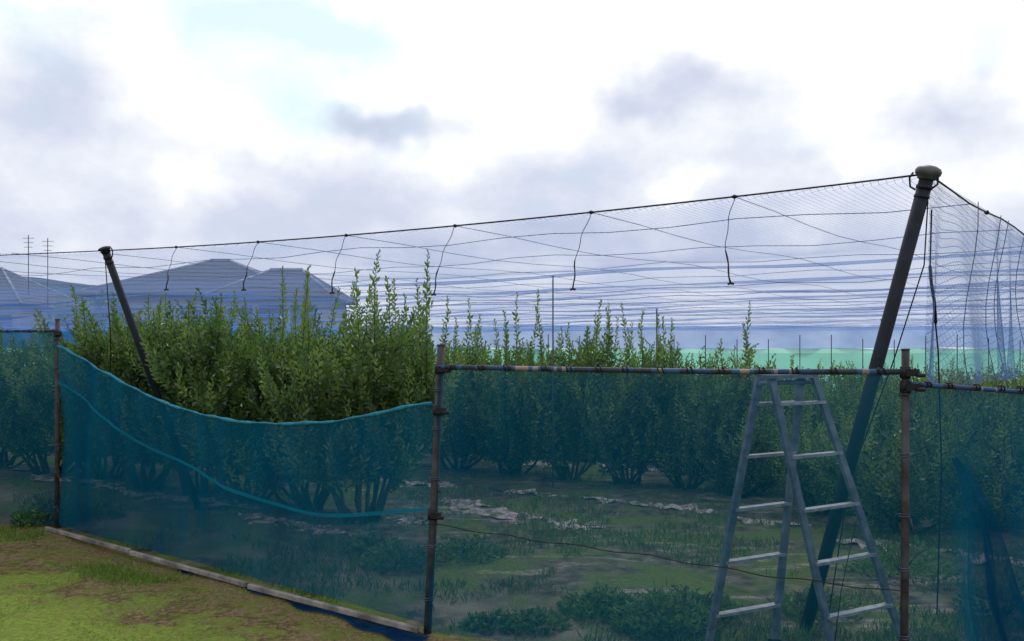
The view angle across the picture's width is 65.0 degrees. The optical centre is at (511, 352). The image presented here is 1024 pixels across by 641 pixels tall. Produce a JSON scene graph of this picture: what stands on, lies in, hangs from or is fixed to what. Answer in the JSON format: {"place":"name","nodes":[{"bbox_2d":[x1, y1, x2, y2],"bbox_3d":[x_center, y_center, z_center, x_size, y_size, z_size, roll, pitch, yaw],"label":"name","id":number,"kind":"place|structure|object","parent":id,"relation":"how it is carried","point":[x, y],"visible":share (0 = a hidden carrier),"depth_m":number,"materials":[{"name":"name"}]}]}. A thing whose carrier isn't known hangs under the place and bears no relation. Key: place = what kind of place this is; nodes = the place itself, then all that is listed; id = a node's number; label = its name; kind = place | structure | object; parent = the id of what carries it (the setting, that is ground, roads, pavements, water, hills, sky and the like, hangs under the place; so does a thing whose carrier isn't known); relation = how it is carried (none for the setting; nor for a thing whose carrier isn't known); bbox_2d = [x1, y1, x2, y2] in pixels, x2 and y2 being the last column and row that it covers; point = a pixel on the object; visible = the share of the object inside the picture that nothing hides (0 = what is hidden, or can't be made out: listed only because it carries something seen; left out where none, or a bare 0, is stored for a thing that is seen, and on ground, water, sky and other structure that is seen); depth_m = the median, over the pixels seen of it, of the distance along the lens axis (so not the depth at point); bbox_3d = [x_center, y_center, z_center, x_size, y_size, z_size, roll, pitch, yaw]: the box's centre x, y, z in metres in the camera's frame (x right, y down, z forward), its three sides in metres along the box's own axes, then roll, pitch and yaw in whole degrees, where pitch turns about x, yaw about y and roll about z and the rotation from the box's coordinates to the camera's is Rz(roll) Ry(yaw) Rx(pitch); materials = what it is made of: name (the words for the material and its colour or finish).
{"place":"outdoors","nodes":[
{"label":"outdoors","id":0,"kind":"place"},
{"bbox_2d":[0,306,82,325],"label":"walls","id":1,"kind":"structure","parent":0,"point":[18,315],"depth_m":48.71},
{"bbox_2d":[0,315,11,325],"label":"windows","id":2,"kind":"structure","parent":1,"relation":"attached to","point":[7,316],"depth_m":47.95,"materials":[{"name":"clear glass"}]},
{"bbox_2d":[0,269,85,306],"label":"roof","id":3,"kind":"structure","parent":1,"relation":"on","point":[29,300],"depth_m":50.97,"materials":[{"name":"metal"}]},
{"bbox_2d":[24,235,52,306],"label":"tv antenna","id":4,"kind":"object","parent":3,"relation":"attached to","point":[47,241],"visible":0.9,"depth_m":49.98,"materials":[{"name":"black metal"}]},
{"bbox_2d":[0,267,87,305],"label":"ridge tiles","id":5,"kind":"object","parent":3,"relation":"on","point":[11,284],"visible":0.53,"depth_m":52.09,"materials":[{"name":"tile"}]},
{"bbox_2d":[24,276,96,303],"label":"hill","id":6,"kind":"structure","parent":0,"point":[65,285],"depth_m":356.06,"materials":[{"name":"blue"}]},
{"bbox_2d":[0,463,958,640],"bbox_3d":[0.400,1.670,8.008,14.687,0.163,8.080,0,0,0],"label":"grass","id":7,"kind":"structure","parent":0,"point":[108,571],"depth_m":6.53,"materials":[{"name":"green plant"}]},
{"bbox_2d":[0,431,959,640],"bbox_3d":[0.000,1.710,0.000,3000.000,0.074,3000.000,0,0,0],"label":"ground","id":8,"kind":"structure","parent":0,"point":[56,614],"depth_m":6.18,"materials":[{"name":"green plant"}]},
{"bbox_2d":[10,488,60,528],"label":"weed clump","id":9,"kind":"object","parent":8,"relation":"on","point":[43,508],"visible":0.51,"depth_m":7.82,"materials":[{"name":"green plant"}]},
{"bbox_2d":[0,326,79,467],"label":"blueberry bush","id":10,"kind":"object","parent":8,"relation":"on","point":[4,456],"visible":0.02,"depth_m":12.02,"materials":[{"name":"green plant"}]},
{"bbox_2d":[47,508,53,525],"bbox_3d":[-7.108,0.730,8.022,5.540,1.860,0.135,0,0,7],"label":"fence net","id":11,"kind":"object","parent":8,"relation":"on","point":[51,521],"visible":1,"depth_m":7.70,"materials":[{"name":"teal fabric"}]},
{"bbox_2d":[53,319,62,528],"bbox_3d":[-4.336,0.721,7.667,0.072,2.078,0.125,0,0,-35],"label":"fence post","id":12,"kind":"object","parent":8,"relation":"in","point":[58,334],"visible":0.98,"depth_m":7.67,"materials":[{"name":"brown metal"}]},
{"bbox_2d":[0,329,56,332],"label":"fence rail","id":13,"kind":"object","parent":12,"relation":"attached to","point":[32,330],"visible":1,"depth_m":7.68,"materials":[{"name":"metal"}]},
{"bbox_2d":[0,324,119,474],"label":"blueberry bush","id":14,"kind":"object","parent":8,"relation":"on","point":[16,432],"visible":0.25,"depth_m":10.92,"materials":[{"name":"green plant"}]},
{"bbox_2d":[1,320,173,459],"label":"blueberry bush","id":15,"kind":"object","parent":8,"relation":"on","point":[38,413],"visible":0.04,"depth_m":10.25,"materials":[{"name":"green plant"}]},
{"bbox_2d":[98,246,162,403],"bbox_3d":[-3.704,0.357,8.326,0.147,2.812,1.168,0,0,35],"label":"net support pole","id":16,"kind":"object","parent":8,"relation":"on","point":[115,278],"visible":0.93,"depth_m":8.08,"materials":[{"name":"metal"}]},
{"bbox_2d":[0,177,1023,330],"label":"roof net","id":17,"kind":"object","parent":16,"relation":"on","point":[17,322],"visible":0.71,"depth_m":11.23,"materials":[{"name":"fabric"}]},
{"bbox_2d":[164,199,734,295],"bbox_3d":[-0.918,-0.695,6.199,5.206,0.554,0.096,0,0,28],"label":"hanging cord","id":18,"kind":"object","parent":17,"relation":"hanging from","point":[434,294],"visible":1,"depth_m":5.98,"materials":[{"name":"black rubber"}]},
{"bbox_2d":[0,198,1023,328],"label":"roof rope","id":19,"kind":"object","parent":17,"relation":"on","point":[575,280],"visible":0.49,"depth_m":10.65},
{"bbox_2d":[0,251,1023,329],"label":"bunched net","id":20,"kind":"object","parent":17,"relation":"on","point":[13,304],"visible":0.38,"depth_m":15.38,"materials":[{"name":"blue fabric"}]},
{"bbox_2d":[33,284,242,405],"bbox_3d":[-4.590,0.444,10.262,2.269,2.582,2.624,0,0,-12],"label":"blueberry bush","id":21,"kind":"object","parent":8,"relation":"on","point":[83,337],"visible":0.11,"depth_m":9.35,"materials":[{"name":"green plant"}]},
{"bbox_2d":[28,288,249,348],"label":"distant trees","id":22,"kind":"object","parent":8,"relation":"on","point":[110,304],"visible":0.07,"depth_m":36.59,"materials":[{"name":"green plant"}]},
{"bbox_2d":[90,295,218,323],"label":"walls","id":23,"kind":"structure","parent":8,"relation":"on","point":[151,299],"depth_m":39.25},
{"bbox_2d":[73,292,204,296],"bbox_3d":[-15.600,-2.820,43.000,11.160,0.139,8.660,0,0,0],"label":"gutter","id":24,"kind":"object","parent":23,"relation":"on","point":[98,293],"visible":0.1,"depth_m":38.69,"materials":[{"name":"blue metal"}]},
{"bbox_2d":[99,306,204,325],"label":"windows","id":25,"kind":"structure","parent":23,"relation":"attached to","point":[196,311],"depth_m":39.20,"materials":[{"name":"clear glass"}]},
{"bbox_2d":[84,261,256,291],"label":"roof","id":26,"kind":"structure","parent":23,"relation":"on","point":[136,282],"depth_m":40.35,"materials":[{"name":"metal"}]},
{"bbox_2d":[75,260,260,290],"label":"ridge tiles","id":27,"kind":"object","parent":26,"relation":"attached to","point":[245,266],"visible":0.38,"depth_m":41.53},
{"bbox_2d":[89,292,324,408],"bbox_3d":[-3.780,0.501,9.974,2.837,2.466,2.992,0,0,29],"label":"blueberry bush","id":28,"kind":"object","parent":8,"relation":"on","point":[155,329],"visible":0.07,"depth_m":9.15,"materials":[{"name":"green plant"}]},
{"bbox_2d":[45,526,419,632],"bbox_3d":[-2.497,1.665,6.201,4.781,0.045,0.054,0,0,36],"label":"wooden batten","id":29,"kind":"object","parent":8,"relation":"on","point":[345,611],"visible":0.98,"depth_m":5.69,"materials":[{"name":"grey wood"}]},
{"bbox_2d":[123,286,369,506],"bbox_3d":[-2.942,0.475,9.207,2.698,2.520,2.389,0,0,-20],"label":"blueberry bush","id":30,"kind":"object","parent":8,"relation":"on","point":[184,348],"visible":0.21,"depth_m":8.47,"materials":[{"name":"green plant"}]},
{"bbox_2d":[219,298,345,325],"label":"wing walls","id":31,"kind":"structure","parent":8,"relation":"on","point":[269,300],"depth_m":38.10,"materials":[{"name":"blue"}]},
{"bbox_2d":[227,305,315,325],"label":"wing windows","id":32,"kind":"structure","parent":31,"relation":"in","point":[272,311],"depth_m":38.05,"materials":[{"name":"blue glass"}]},
{"bbox_2d":[206,271,346,297],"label":"wing roof","id":33,"kind":"structure","parent":31,"relation":"on","point":[270,287],"depth_m":38.66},
{"bbox_2d":[204,268,352,298],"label":"wing ridge tiles","id":34,"kind":"object","parent":33,"relation":"on","point":[295,269],"visible":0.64,"depth_m":40.02,"materials":[{"name":"tile"}]},
{"bbox_2d":[203,295,355,304],"bbox_3d":[-11.400,-2.620,40.600,6.160,0.139,6.160,0,0,0],"label":"wing gutter","id":35,"kind":"object","parent":33,"relation":"attached to","point":[311,296],"visible":0.39,"depth_m":37.54,"materials":[{"name":"blue metal"}]},
{"bbox_2d":[166,285,430,506],"bbox_3d":[-2.314,0.507,8.639,2.224,2.454,2.571,0,0,30],"label":"blueberry bush","id":36,"kind":"object","parent":8,"relation":"on","point":[219,400],"visible":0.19,"depth_m":8.24,"materials":[{"name":"green plant"}]},
{"bbox_2d":[258,308,340,344],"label":"blueberry bush","id":37,"kind":"object","parent":8,"relation":"on","point":[274,322],"depth_m":13.00,"materials":[{"name":"green plant"}]},
{"bbox_2d":[241,249,466,524],"bbox_3d":[-1.641,0.372,8.176,2.177,2.722,2.230,0,0,-12],"label":"blueberry bush","id":38,"kind":"object","parent":8,"relation":"on","point":[403,378],"visible":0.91,"depth_m":7.63,"materials":[{"name":"green plant"}]},
{"bbox_2d":[340,523,403,553],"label":"weed clump","id":39,"kind":"object","parent":8,"relation":"on","point":[373,540],"visible":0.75,"depth_m":6.87,"materials":[{"name":"green plant"}]},
{"bbox_2d":[359,539,437,574],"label":"weed clump","id":40,"kind":"object","parent":8,"relation":"on","point":[399,556],"visible":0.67,"depth_m":6.34,"materials":[{"name":"green plant"}]},
{"bbox_2d":[348,297,483,463],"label":"blueberry bush","id":41,"kind":"object","parent":8,"relation":"on","point":[447,334],"depth_m":12.57,"materials":[{"name":"green plant"}]},
{"bbox_2d":[423,344,450,634],"bbox_3d":[-0.452,0.857,4.846,0.173,1.809,0.094,0,0,0],"label":"fence post","id":42,"kind":"object","parent":8,"relation":"on","point":[433,513],"visible":1,"depth_m":4.84,"materials":[{"name":"black metal"}]},
{"bbox_2d":[58,348,432,625],"bbox_3d":[-2.417,0.797,6.272,4.795,1.716,0.130,0,0,36],"label":"sagging fence net","id":43,"kind":"object","parent":42,"relation":"attached to","point":[115,485],"visible":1,"depth_m":6.43,"materials":[{"name":"teal fabric"}]},
{"bbox_2d":[58,381,429,517],"bbox_3d":[-2.428,0.696,6.256,4.794,0.851,0.090,0,0,36],"label":"net seam","id":44,"kind":"object","parent":43,"relation":"on","point":[407,510],"visible":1,"depth_m":5.81,"materials":[{"name":"teal fabric"}]},
{"bbox_2d":[56,345,432,425],"bbox_3d":[-2.419,0.230,6.269,4.798,0.602,0.050,0,0,36],"label":"net hem","id":45,"kind":"object","parent":43,"relation":"attached to","point":[395,409],"visible":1,"depth_m":5.80,"materials":[{"name":"teal fabric"}]},
{"bbox_2d":[435,364,917,375],"bbox_3d":[0.763,0.092,4.381,2.613,0.050,0.041,0,0,21],"label":"fence rail","id":46,"kind":"object","parent":42,"relation":"attached to","point":[830,371],"visible":1,"depth_m":4.31,"materials":[{"name":"black metal"}]},
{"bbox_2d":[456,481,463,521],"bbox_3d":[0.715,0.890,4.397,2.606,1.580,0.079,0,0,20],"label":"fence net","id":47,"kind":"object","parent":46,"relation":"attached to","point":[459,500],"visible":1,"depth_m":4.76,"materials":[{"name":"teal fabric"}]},
{"bbox_2d":[428,522,908,640],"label":"loose wire","id":48,"kind":"object","parent":47,"relation":"attached to","point":[842,585],"visible":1,"depth_m":4.19,"materials":[{"name":"black metal"}]},
{"bbox_2d":[430,317,480,433],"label":"blueberry bush","id":49,"kind":"object","parent":8,"relation":"on","point":[455,346],"visible":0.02,"depth_m":14.31,"materials":[{"name":"green plant"}]},
{"bbox_2d":[403,310,539,470],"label":"blueberry bush","id":50,"kind":"object","parent":8,"relation":"on","point":[457,443],"visible":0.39,"depth_m":11.47,"materials":[{"name":"green plant"}]},
{"bbox_2d":[436,533,509,565],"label":"weed clump","id":51,"kind":"object","parent":8,"relation":"on","point":[464,547],"visible":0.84,"depth_m":6.64,"materials":[{"name":"green plant"}]},
{"bbox_2d":[3,460,947,551],"bbox_3d":[-1.655,1.699,9.543,11.740,0.096,6.423,0,0,0],"label":"mulch fabric","id":52,"kind":"object","parent":8,"relation":"on","point":[511,515],"visible":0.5,"depth_m":8.72,"materials":[{"name":"grey fabric"}]},
{"bbox_2d":[457,608,516,633],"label":"weed clump","id":53,"kind":"object","parent":8,"relation":"on","point":[482,621],"visible":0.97,"depth_m":4.95,"materials":[{"name":"green plant"}]},
{"bbox_2d":[451,323,545,439],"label":"blueberry bush","id":54,"kind":"object","parent":8,"relation":"on","point":[522,350],"visible":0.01,"depth_m":13.73,"materials":[{"name":"green plant"}]},
{"bbox_2d":[444,309,577,474],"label":"blueberry bush","id":55,"kind":"object","parent":8,"relation":"on","point":[509,453],"visible":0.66,"depth_m":10.87,"materials":[{"name":"green plant"}]},
{"bbox_2d":[2,326,1023,390],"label":"windbreak fence","id":56,"kind":"object","parent":8,"relation":"on","point":[809,349],"visible":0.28,"depth_m":33.46,"materials":[{"name":"fabric"}]},
{"bbox_2d":[501,605,572,634],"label":"weed clump","id":57,"kind":"object","parent":8,"relation":"on","point":[532,616],"visible":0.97,"depth_m":4.95,"materials":[{"name":"green plant"}]},
{"bbox_2d":[552,275,553,487],"bbox_3d":[0.520,0.388,10.200,0.028,2.725,0.028,0,0,22],"label":"net post","id":58,"kind":"object","parent":8,"relation":"on","point":[552,382],"visible":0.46,"depth_m":10.19,"materials":[{"name":"grey metal"}]},
{"bbox_2d":[491,289,642,480],"bbox_3d":[0.711,0.452,10.826,2.057,2.569,1.750,0,0,-10],"label":"blueberry bush","id":59,"kind":"object","parent":8,"relation":"on","point":[569,440],"visible":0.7,"depth_m":10.57,"materials":[{"name":"green plant"}]},
{"bbox_2d":[515,329,643,450],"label":"blueberry bush","id":60,"kind":"object","parent":8,"relation":"on","point":[581,358],"visible":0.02,"depth_m":13.45,"materials":[{"name":"green plant"}]},
{"bbox_2d":[177,509,1011,640],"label":"gathered net","id":61,"kind":"object","parent":8,"relation":"on","point":[994,617],"visible":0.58,"depth_m":4.34,"materials":[{"name":"blue fabric"}]},
{"bbox_2d":[556,581,644,622],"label":"weed clump","id":62,"kind":"object","parent":8,"relation":"on","point":[603,596],"visible":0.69,"depth_m":5.26,"materials":[{"name":"green plant"}]},
{"bbox_2d":[565,346,652,436],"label":"blueberry bush","id":63,"kind":"object","parent":8,"relation":"on","point":[625,364],"visible":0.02,"depth_m":15.54,"materials":[{"name":"green plant"}]},
{"bbox_2d":[554,299,690,484],"bbox_3d":[1.367,0.521,10.384,1.901,2.428,1.979,0,0,-44],"label":"blueberry bush","id":64,"kind":"object","parent":8,"relation":"on","point":[628,450],"visible":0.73,"depth_m":10.15,"materials":[{"name":"green plant"}]},
{"bbox_2d":[656,309,657,385],"bbox_3d":[3.100,0.407,17.200,0.050,2.685,0.050,0,0,23],"label":"net post","id":65,"kind":"object","parent":8,"relation":"on","point":[656,328],"visible":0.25,"depth_m":17.19,"materials":[{"name":"grey metal"}]},
{"bbox_2d":[615,355,715,452],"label":"blueberry bush","id":66,"kind":"object","parent":8,"relation":"on","point":[687,388],"depth_m":13.22,"materials":[{"name":"green plant"}]},
{"bbox_2d":[608,586,723,640],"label":"weed clump","id":67,"kind":"object","parent":8,"relation":"on","point":[658,608],"visible":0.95,"depth_m":4.87,"materials":[{"name":"green plant"}]},
{"bbox_2d":[609,301,775,489],"bbox_3d":[2.174,0.545,10.089,1.730,2.379,1.959,0,0,-41],"label":"blueberry bush","id":68,"kind":"object","parent":8,"relation":"on","point":[675,467],"visible":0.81,"depth_m":9.85,"materials":[{"name":"green plant"}]},
{"bbox_2d":[664,584,739,620],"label":"weed clump","id":69,"kind":"object","parent":8,"relation":"on","point":[706,599],"visible":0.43,"depth_m":5.19,"materials":[{"name":"green plant"}]},
{"bbox_2d":[679,355,755,420],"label":"blueberry bush","id":70,"kind":"object","parent":8,"relation":"on","point":[694,377],"visible":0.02,"depth_m":14.75,"materials":[{"name":"green plant"}]},
{"bbox_2d":[675,365,788,423],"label":"blueberry bush","id":71,"kind":"object","parent":8,"relation":"on","point":[735,398],"visible":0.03,"depth_m":12.97,"materials":[{"name":"green plant"}]},
{"bbox_2d":[677,384,834,497],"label":"blueberry bush","id":72,"kind":"object","parent":8,"relation":"on","point":[755,471],"visible":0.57,"depth_m":9.45,"materials":[{"name":"green plant"}]},
{"bbox_2d":[681,353,831,474],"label":"blueberry bush","id":73,"kind":"object","parent":8,"relation":"on","point":[762,399],"visible":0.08,"depth_m":10.98,"materials":[{"name":"green plant"}]},
{"bbox_2d":[737,354,827,391],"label":"blueberry bush","id":74,"kind":"object","parent":8,"relation":"on","point":[794,368],"visible":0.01,"depth_m":17.73,"materials":[{"name":"green plant"}]},
{"bbox_2d":[546,365,1022,388],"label":"orchard foliage","id":75,"kind":"object","parent":8,"relation":"on","point":[911,377],"visible":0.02,"depth_m":27.64,"materials":[{"name":"green plant"}]},
{"bbox_2d":[735,360,841,432],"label":"blueberry bush","id":76,"kind":"object","parent":8,"relation":"on","point":[791,390],"visible":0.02,"depth_m":12.80,"materials":[{"name":"green plant"}]},
{"bbox_2d":[723,377,857,473],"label":"blueberry bush","id":77,"kind":"object","parent":8,"relation":"on","point":[832,399],"visible":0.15,"depth_m":10.43,"materials":[{"name":"green plant"}]},
{"bbox_2d":[734,354,848,397],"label":"blueberry bush","id":78,"kind":"object","parent":8,"relation":"on","point":[791,360],"visible":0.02,"depth_m":15.19,"materials":[{"name":"green plant"}]},
{"bbox_2d":[705,375,908,640],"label":"stepladder","id":79,"kind":"object","parent":8,"relation":"on","point":[789,452],"visible":0.98,"depth_m":4.45,"materials":[{"name":"metal"}]},
{"bbox_2d":[764,587,870,621],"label":"weed clump","id":80,"kind":"object","parent":8,"relation":"on","point":[800,598],"visible":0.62,"depth_m":5.26,"materials":[{"name":"green plant"}]},
{"bbox_2d":[757,406,900,514],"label":"blueberry bush","id":81,"kind":"object","parent":8,"relation":"on","point":[813,491],"visible":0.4,"depth_m":8.42,"materials":[{"name":"green plant"}]},
{"bbox_2d":[806,359,896,404],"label":"blueberry bush","id":82,"kind":"object","parent":8,"relation":"on","point":[853,385],"visible":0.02,"depth_m":15.16,"materials":[{"name":"green plant"}]},
{"bbox_2d":[794,364,938,474],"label":"blueberry bush","id":83,"kind":"object","parent":8,"relation":"on","point":[882,420],"visible":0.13,"depth_m":10.26,"materials":[{"name":"green plant"}]},
{"bbox_2d":[799,165,941,630],"bbox_3d":[2.083,0.355,4.739,0.828,2.810,0.139,0,0,44],"label":"net support pole","id":84,"kind":"object","parent":8,"relation":"on","point":[928,176],"visible":0.95,"depth_m":4.67,"materials":[{"name":"metal"}]},
{"bbox_2d":[0,174,1023,255],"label":"edge cable","id":85,"kind":"object","parent":84,"relation":"attached to","point":[734,196],"visible":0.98,"depth_m":5.61,"materials":[{"name":"black metal"}]},
{"bbox_2d":[105,200,941,613],"bbox_3d":[-1.002,0.400,6.683,8.083,2.604,0.823,0,0,27],"label":"guy rope","id":86,"kind":"object","parent":84,"relation":"attached to","point":[881,392],"visible":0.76,"depth_m":4.84,"materials":[{"name":"black metal"}]},
{"bbox_2d":[924,181,1023,387],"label":"side curtain net","id":87,"kind":"object","parent":84,"relation":"attached to","point":[978,359],"visible":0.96,"depth_m":5.34,"materials":[{"name":"grey fabric"}]},
{"bbox_2d":[798,392,948,533],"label":"blueberry bush","id":88,"kind":"object","parent":8,"relation":"on","point":[872,483],"visible":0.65,"depth_m":7.43,"materials":[{"name":"green plant"}]},
{"bbox_2d":[832,361,918,396],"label":"blueberry bush","id":89,"kind":"object","parent":8,"relation":"on","point":[889,377],"visible":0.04,"depth_m":18.30,"materials":[{"name":"green plant"}]},
{"bbox_2d":[819,360,946,445],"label":"blueberry bush","id":90,"kind":"object","parent":8,"relation":"on","point":[894,381],"visible":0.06,"depth_m":12.93,"materials":[{"name":"green plant"}]},
{"bbox_2d":[842,534,950,584],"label":"weed clump","id":91,"kind":"object","parent":8,"relation":"on","point":[890,560],"visible":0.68,"depth_m":6.13,"materials":[{"name":"green plant"}]},
{"bbox_2d":[898,349,925,640],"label":"fence post","id":92,"kind":"object","parent":8,"relation":"on","point":[907,387],"visible":1,"depth_m":3.93,"materials":[{"name":"black metal"}]},
{"bbox_2d":[910,381,1023,393],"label":"fence rail","id":93,"kind":"object","parent":92,"relation":"attached to","point":[947,385],"visible":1,"depth_m":4.11,"materials":[{"name":"black metal"}]},
{"bbox_2d":[910,387,1023,640],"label":"fence net","id":94,"kind":"object","parent":93,"relation":"attached to","point":[983,435],"visible":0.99,"depth_m":4.18,"materials":[{"name":"teal fabric"}]},
{"bbox_2d":[875,403,948,511],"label":"blueberry bush","id":95,"kind":"object","parent":8,"relation":"on","point":[927,450],"visible":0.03,"depth_m":7.97,"materials":[{"name":"green plant"}]},
{"bbox_2d":[856,374,1001,479],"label":"blueberry bush","id":96,"kind":"object","parent":8,"relation":"on","point":[887,398],"visible":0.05,"depth_m":10.55,"materials":[{"name":"green plant"}]},
{"bbox_2d":[880,361,1023,404],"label":"blueberry bush","id":97,"kind":"object","parent":8,"relation":"on","point":[958,379],"visible":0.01,"depth_m":12.71,"materials":[{"name":"green plant"}]},
{"bbox_2d":[895,356,1017,387],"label":"blueberry bush","id":98,"kind":"object","parent":8,"relation":"on","point":[953,378],"visible":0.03,"depth_m":15.24,"materials":[{"name":"green plant"}]},
{"bbox_2d":[931,355,1023,385],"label":"blueberry bush","id":99,"kind":"object","parent":8,"relation":"on","point":[974,377],"visible":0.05,"depth_m":19.00,"materials":[{"name":"green plant"}]},
{"bbox_2d":[971,364,1017,387],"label":"blueberry bush","id":100,"kind":"object","parent":8,"relation":"on","point":[1002,379],"visible":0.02,"depth_m":10.72,"materials":[{"name":"green plant"}]},
{"bbox_2d":[990,358,1022,387],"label":"blueberry bush","id":101,"kind":"object","parent":8,"relation":"on","point":[1014,379],"visible":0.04,"depth_m":16.11,"materials":[{"name":"green plant"}]},
{"bbox_2d":[1002,370,1023,387],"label":"blueberry bush","id":102,"kind":"object","parent":8,"relation":"on","point":[1021,381],"visible":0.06,"depth_m":12.23,"materials":[{"name":"green plant"}]},
{"bbox_2d":[0,0,1023,348],"label":"sky","id":103,"kind":"structure","parent":0,"point":[125,124],"materials":[{"name":"white"}]}
]}

